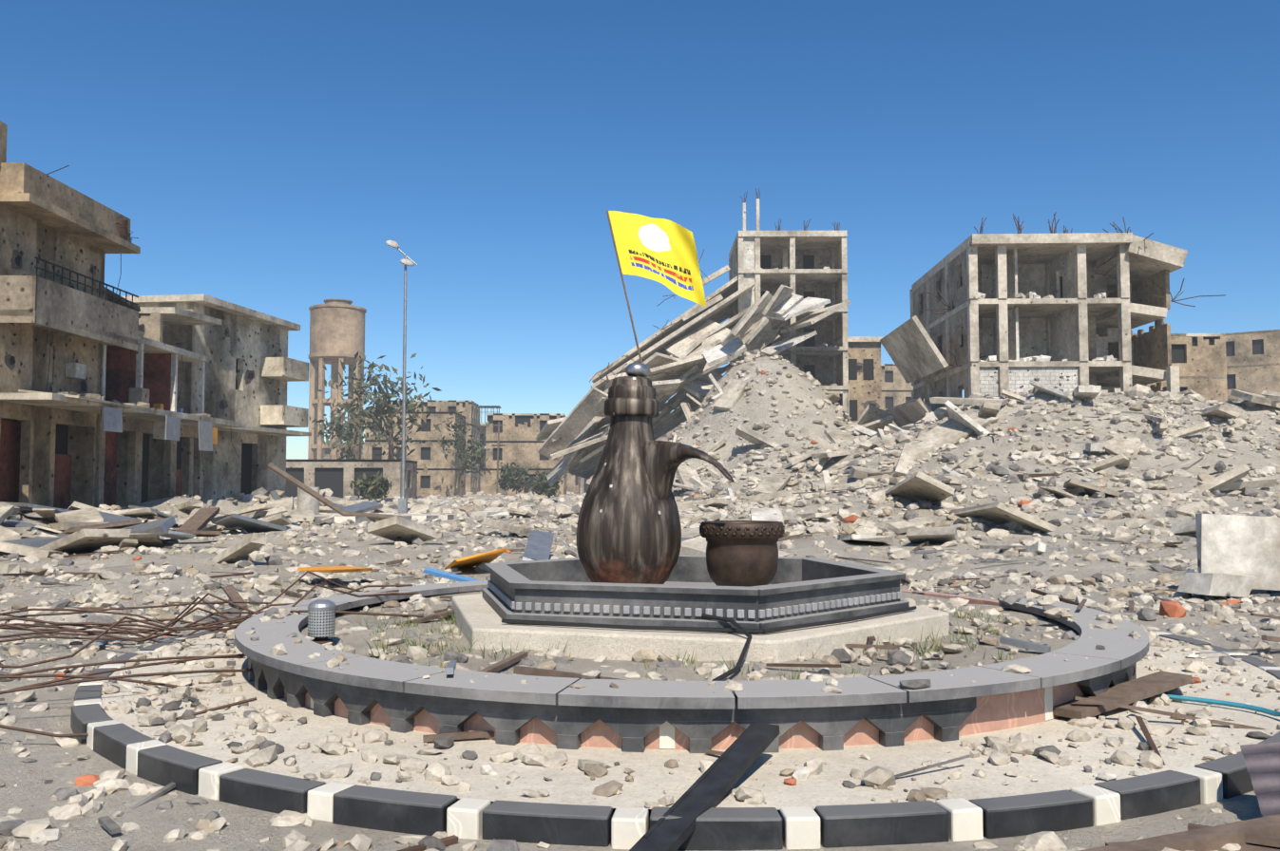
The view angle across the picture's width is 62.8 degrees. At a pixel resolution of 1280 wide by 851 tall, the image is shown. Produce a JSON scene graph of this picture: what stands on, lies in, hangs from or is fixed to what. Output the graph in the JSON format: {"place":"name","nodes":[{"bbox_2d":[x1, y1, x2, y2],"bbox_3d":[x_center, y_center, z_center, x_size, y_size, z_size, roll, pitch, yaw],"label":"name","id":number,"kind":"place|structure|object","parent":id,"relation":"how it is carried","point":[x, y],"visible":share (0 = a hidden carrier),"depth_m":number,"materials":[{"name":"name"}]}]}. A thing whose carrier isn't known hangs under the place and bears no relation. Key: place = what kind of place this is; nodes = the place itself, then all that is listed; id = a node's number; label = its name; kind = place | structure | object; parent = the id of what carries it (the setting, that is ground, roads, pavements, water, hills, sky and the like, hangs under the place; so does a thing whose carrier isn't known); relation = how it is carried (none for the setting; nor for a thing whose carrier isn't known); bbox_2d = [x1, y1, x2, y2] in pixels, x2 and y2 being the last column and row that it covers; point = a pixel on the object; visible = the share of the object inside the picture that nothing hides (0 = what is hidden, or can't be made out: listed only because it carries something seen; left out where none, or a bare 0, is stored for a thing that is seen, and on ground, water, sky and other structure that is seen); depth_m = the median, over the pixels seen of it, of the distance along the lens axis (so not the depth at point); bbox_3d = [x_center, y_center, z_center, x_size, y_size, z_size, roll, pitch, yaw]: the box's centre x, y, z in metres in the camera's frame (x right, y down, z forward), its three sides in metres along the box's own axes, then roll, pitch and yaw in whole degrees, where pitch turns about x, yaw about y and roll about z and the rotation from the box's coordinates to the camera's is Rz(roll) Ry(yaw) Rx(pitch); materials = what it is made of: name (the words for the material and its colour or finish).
{"place":"outdoors","nodes":[
{"label":"outdoors","id":0,"kind":"place"},
{"bbox_2d":[479,422,486,492],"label":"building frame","id":1,"kind":"object","parent":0,"point":[483,428],"depth_m":161.15,"materials":[{"name":"concrete"}]},
{"bbox_2d":[479,405,501,422],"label":"roof pergola","id":2,"kind":"object","parent":1,"relation":"on","point":[490,407],"visible":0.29,"depth_m":159.30,"materials":[{"name":"grey metal"}]},
{"bbox_2d":[480,434,485,474],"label":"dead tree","id":3,"kind":"object","parent":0,"point":[484,438],"visible":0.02,"depth_m":130.61,"materials":[{"name":"wood"}]},
{"bbox_2d":[0,353,1279,850],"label":"rubble ground","id":4,"kind":"structure","parent":0,"point":[251,827],"depth_m":20.29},
{"bbox_2d":[0,120,246,511],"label":"street buildings","id":5,"kind":"structure","parent":4,"relation":"on","point":[63,451],"depth_m":36.09,"materials":[{"name":"concrete"}]},
{"bbox_2d":[0,231,96,393],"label":"bullet holes","id":6,"kind":"object","parent":5,"relation":"attached to","point":[16,261],"visible":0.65,"depth_m":33.20,"materials":[{"name":"grey"}]},
{"bbox_2d":[23,165,238,476],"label":"hanging panels","id":7,"kind":"object","parent":5,"relation":"on","point":[112,419],"visible":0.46,"depth_m":38.06,"materials":[{"name":"grey metal"}]},
{"bbox_2d":[0,490,391,557],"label":"rubble pile","id":8,"kind":"object","parent":4,"relation":"on","point":[277,514],"visible":0.77,"depth_m":28.95,"materials":[{"name":"concrete"}]},
{"bbox_2d":[0,571,423,737],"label":"rebar","id":9,"kind":"object","parent":4,"relation":"on","point":[210,627],"visible":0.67,"depth_m":9.78,"materials":[{"name":"brown metal"}]},
{"bbox_2d":[38,462,700,611],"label":"debris sheets","id":10,"kind":"object","parent":4,"relation":"on","point":[400,528],"visible":0.54,"depth_m":22.77,"materials":[{"name":"metal"}]},
{"bbox_2d":[385,238,417,513],"bbox_3d":[-10.696,-2.144,46.772,1.411,12.570,0.589,0,-3,-2],"label":"street lamp post","id":11,"kind":"object","parent":4,"relation":"on","point":[403,500],"visible":0.92,"depth_m":46.70,"materials":[{"name":"metal"}]},
{"bbox_2d":[364,411,465,496],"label":"tan block behind tree","id":12,"kind":"structure","parent":4,"relation":"on","point":[442,477],"depth_m":117.23,"materials":[{"name":"concrete"}]},
{"bbox_2d":[427,409,491,497],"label":"eucalyptus tree","id":13,"kind":"object","parent":4,"relation":"on","point":[467,458],"visible":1,"depth_m":110.81,"materials":[{"name":"green plant"}]},
{"bbox_2d":[346,419,580,495],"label":"utility poles","id":14,"kind":"object","parent":4,"relation":"on","point":[354,438],"visible":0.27,"depth_m":119.28,"materials":[{"name":"brown wood"}]},
{"bbox_2d":[529,468,564,497],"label":"bush","id":15,"kind":"object","parent":4,"relation":"on","point":[541,486],"visible":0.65,"depth_m":98.49,"materials":[{"name":"green plant"}]},
{"bbox_2d":[0,389,1231,590],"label":"broken slabs","id":16,"kind":"structure","parent":4,"relation":"on","point":[696,545],"depth_m":30.59,"materials":[{"name":"concrete"}]},
{"bbox_2d":[0,389,1279,628],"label":"rubble","id":17,"kind":"object","parent":4,"relation":"on","point":[268,587],"visible":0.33,"depth_m":20.47,"materials":[{"name":"grey concrete"}]},
{"bbox_2d":[0,396,1279,850],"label":"sticks and strips","id":18,"kind":"object","parent":4,"relation":"on","point":[114,828],"visible":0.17,"depth_m":8.93,"materials":[{"name":"brown wood"}]},
{"bbox_2d":[70,627,1279,850],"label":"roundabout kerb","id":19,"kind":"structure","parent":4,"relation":"on","point":[422,813],"depth_m":4.85,"materials":[{"name":"black concrete"}]},
{"bbox_2d":[187,347,1205,517],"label":"rubble","id":20,"kind":"object","parent":4,"relation":"on","point":[903,436],"visible":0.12,"depth_m":51.77,"materials":[{"name":"grey concrete"}]},
{"bbox_2d":[629,723,779,850],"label":"fallen plank","id":21,"kind":"object","parent":4,"relation":"on","point":[713,785],"visible":1,"depth_m":4.88,"materials":[{"name":"black wood"}]},
{"bbox_2d":[422,670,1279,850],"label":"wood beams","id":22,"kind":"structure","parent":4,"relation":"on","point":[1204,839],"depth_m":4.61,"materials":[{"name":"wood"}]},
{"bbox_2d":[576,349,1279,539],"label":"rubble","id":23,"kind":"object","parent":4,"relation":"on","point":[1192,506],"visible":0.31,"depth_m":36.39,"materials":[{"name":"grey concrete"}]},
{"bbox_2d":[582,350,1279,534],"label":"mound slabs","id":24,"kind":"structure","parent":4,"relation":"on","point":[953,429],"depth_m":42.09,"materials":[{"name":"concrete"}]},
{"bbox_2d":[879,211,1225,427],"bbox_3d":[22.304,-3.206,60.863,15.891,15.504,15.632,0,-3,-2],"label":"building frame","id":25,"kind":"object","parent":4,"relation":"on","point":[1047,309],"visible":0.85,"depth_m":56.27,"materials":[{"name":"concrete"}]},
{"bbox_2d":[983,366,1075,398],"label":"bullet holes","id":26,"kind":"object","parent":25,"relation":"attached to","point":[1035,379],"visible":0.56,"depth_m":54.63,"materials":[{"name":"grey concrete"}]},
{"bbox_2d":[1132,333,1227,403],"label":"building","id":27,"kind":"structure","parent":4,"relation":"on","point":[1199,360],"depth_m":73.05,"materials":[{"name":"concrete"}]},
{"bbox_2d":[1167,694,1279,716],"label":"teal hose","id":28,"kind":"object","parent":4,"relation":"on","point":[1228,704],"visible":0.92,"depth_m":6.90,"materials":[{"name":"teal"}]},
{"bbox_2d":[1176,514,1279,597],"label":"white wall panel","id":29,"kind":"structure","parent":4,"relation":"on","point":[1238,556],"depth_m":14.69,"materials":[{"name":"paint"}]},
{"bbox_2d":[1240,742,1279,817],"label":"corrugated sheet","id":30,"kind":"object","parent":4,"relation":"on","point":[1262,761],"visible":0.79,"depth_m":5.01,"materials":[{"name":"metal"}]},
{"bbox_2d":[0,0,1279,459],"label":"sky","id":31,"kind":"structure","parent":0,"point":[261,156],"materials":[{"name":"blue"}]},
{"bbox_2d":[299,591,1080,681],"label":"planter soil","id":32,"kind":"structure","parent":0,"point":[361,647],"depth_m":8.01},
{"bbox_2d":[307,599,336,645],"bbox_3d":[-2.470,1.520,8.139,0.212,0.335,0.212,0,-3,-2],"label":"lamp","id":33,"kind":"object","parent":32,"relation":"on","point":[321,620],"visible":0.96,"depth_m":8.06,"materials":[{"name":"metal"}]},
{"bbox_2d":[306,606,1017,680],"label":"grass tufts","id":34,"kind":"object","parent":32,"relation":"on","point":[459,649],"visible":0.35,"depth_m":7.95,"materials":[{"name":"green plant"}]},
{"bbox_2d":[451,593,949,663],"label":"monument plinth","id":35,"kind":"structure","parent":32,"relation":"on","point":[478,617],"depth_m":7.69,"materials":[{"name":"beige concrete"}]},
{"bbox_2d":[576,376,733,584],"bbox_3d":[0.031,0.508,9.292,0.948,1.944,1.546,2,-3,-26],"label":"coffee pot sculpture","id":36,"kind":"object","parent":35,"relation":"on","point":[628,528],"visible":0.94,"depth_m":9.23,"materials":[{"name":"metal"}]},
{"bbox_2d":[606,210,642,363],"bbox_3d":[-0.131,-1.226,9.829,0.376,1.631,0.172,0,-3,-2],"label":"flag pole","id":37,"kind":"object","parent":36,"relation":"attached to","point":[624,289],"visible":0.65,"depth_m":9.83,"materials":[{"name":"metal"}]},
{"bbox_2d":[608,210,706,306],"bbox_3d":[0.157,-1.577,9.891,0.934,0.920,0.143,0,-3,-2],"label":"flag","id":38,"kind":"object","parent":37,"relation":"attached to","point":[662,251],"visible":1,"depth_m":9.91,"materials":[{"name":"yellow fabric"}]},
{"bbox_2d":[625,362,648,377],"bbox_3d":[-0.028,-0.509,9.619,0.213,0.136,0.213,0,-3,-2],"label":"pot finial","id":39,"kind":"object","parent":36,"relation":"on","point":[637,370],"visible":1,"depth_m":9.54,"materials":[{"name":"silver metal"}]},
{"bbox_2d":[699,520,784,587],"bbox_3d":[0.918,1.177,9.439,0.764,0.616,0.765,0,-3,-2],"label":"coffee cup","id":40,"kind":"object","parent":35,"relation":"on","point":[742,553],"visible":0.94,"depth_m":9.16,"materials":[{"name":"brown metal"}]},
{"bbox_2d":[501,606,916,681],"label":"black cables","id":41,"kind":"object","parent":32,"relation":"on","point":[738,629],"visible":0.96,"depth_m":7.70,"materials":[{"name":"black rubber"}]},
{"bbox_2d":[100,630,1279,809],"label":"roundabout pavement","id":42,"kind":"structure","parent":0,"point":[571,783],"depth_m":5.70,"materials":[{"name":"beige concrete"}]},
{"bbox_2d":[234,579,1149,753],"bbox_3d":[0.396,1.849,9.455,7.560,0.340,7.560,0,-3,-2],"label":"planter ring","id":43,"kind":"object","parent":42,"relation":"on","point":[691,716],"visible":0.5,"depth_m":6.09,"materials":[{"name":"grey stone"}]},
{"bbox_2d":[482,554,909,633],"bbox_3d":[0.396,1.448,9.477,3.759,0.318,3.862,0,-3,-2],"label":"monument tray","id":44,"kind":"object","parent":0,"point":[795,591],"visible":0.83,"depth_m":8.07,"materials":[{"name":"grey stone"}]},
{"label":"ground","id":45,"kind":"structure","parent":0,"visible":0},
{"bbox_2d":[122,293,311,500],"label":"street building","id":46,"kind":"structure","parent":45,"relation":"on","point":[258,445],"depth_m":51.99,"materials":[{"name":"concrete"}]},
{"bbox_2d":[210,317,281,427],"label":"bullet holes","id":47,"kind":"object","parent":46,"relation":"attached to","point":[222,405],"visible":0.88,"depth_m":52.68,"materials":[{"name":"grey"}]},
{"bbox_2d":[307,298,366,459],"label":"water tower","id":48,"kind":"structure","parent":45,"relation":"on","point":[336,331],"depth_m":128.12,"materials":[{"name":"concrete"}]},
{"bbox_2d":[324,442,364,459],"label":"building","id":49,"kind":"structure","parent":45,"relation":"on","point":[327,456],"depth_m":183.39,"materials":[{"name":"concrete"}]},
{"bbox_2d":[308,401,380,459],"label":"eucalyptus tree","id":50,"kind":"object","parent":45,"relation":"on","point":[339,429],"visible":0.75,"depth_m":105.87,"materials":[{"name":"green plant"}]},
{"bbox_2d":[285,459,417,500],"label":"shop row","id":51,"kind":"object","parent":45,"relation":"on","point":[335,477],"visible":0.35,"depth_m":91.17,"materials":[{"name":"concrete"}]},
{"bbox_2d":[349,471,391,502],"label":"bush","id":52,"kind":"object","parent":45,"relation":"on","point":[372,487],"visible":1,"depth_m":77.04,"materials":[{"name":"green plant"}]},
{"bbox_2d":[290,487,457,523],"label":"wall","id":53,"kind":"structure","parent":45,"relation":"on","point":[306,501],"depth_m":43.23,"materials":[{"name":"beige concrete"}]},
{"bbox_2d":[311,351,440,474],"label":"eucalyptus tree","id":54,"kind":"object","parent":45,"relation":"on","point":[378,410],"visible":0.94,"depth_m":96.72,"materials":[{"name":"green plant"}]},
{"bbox_2d":[381,400,479,495],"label":"midrise","id":55,"kind":"structure","parent":45,"relation":"on","point":[471,409],"depth_m":139.56,"materials":[{"name":"concrete"}]},
{"bbox_2d":[492,458,531,496],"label":"bush","id":56,"kind":"object","parent":45,"relation":"on","point":[513,478],"visible":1,"depth_m":108.95,"materials":[{"name":"green plant"}]},
{"bbox_2d":[485,413,566,496],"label":"building","id":57,"kind":"structure","parent":45,"relation":"on","point":[519,433],"depth_m":121.59,"materials":[{"name":"concrete"}]},
{"bbox_2d":[566,470,578,492],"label":"building","id":58,"kind":"structure","parent":45,"relation":"on","point":[572,484],"depth_m":169.40,"materials":[{"name":"concrete"}]},
{"bbox_2d":[579,477,590,494],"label":"building frame","id":59,"kind":"object","parent":45,"relation":"on","point":[583,489],"depth_m":149.53,"materials":[{"name":"concrete"}]},
{"bbox_2d":[0,569,1279,850],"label":"rubble","id":60,"kind":"object","parent":45,"relation":"on","point":[998,752],"visible":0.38,"depth_m":6.42,"materials":[{"name":"grey concrete"}]},
{"bbox_2d":[655,425,680,441],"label":"concrete slab","id":61,"kind":"structure","parent":45,"relation":"on","point":[665,437],"depth_m":230.49,"materials":[{"name":"concrete"}]},
{"bbox_2d":[535,189,884,487],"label":"collapsed building","id":62,"kind":"structure","parent":45,"relation":"on","point":[784,294],"depth_m":80.49,"materials":[{"name":"concrete"}]},
{"bbox_2d":[848,353,879,409],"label":"shell holes","id":63,"kind":"object","parent":62,"relation":"attached to","point":[867,403],"visible":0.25,"depth_m":81.44,"materials":[{"name":"grey concrete"}]},
{"bbox_2d":[880,363,924,433],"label":"building","id":64,"kind":"structure","parent":45,"relation":"on","point":[897,389],"depth_m":136.63,"materials":[{"name":"concrete"}]},
{"bbox_2d":[1225,329,1279,402],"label":"building","id":65,"kind":"structure","parent":45,"relation":"on","point":[1252,362],"depth_m":103.50,"materials":[{"name":"concrete"}]}
]}

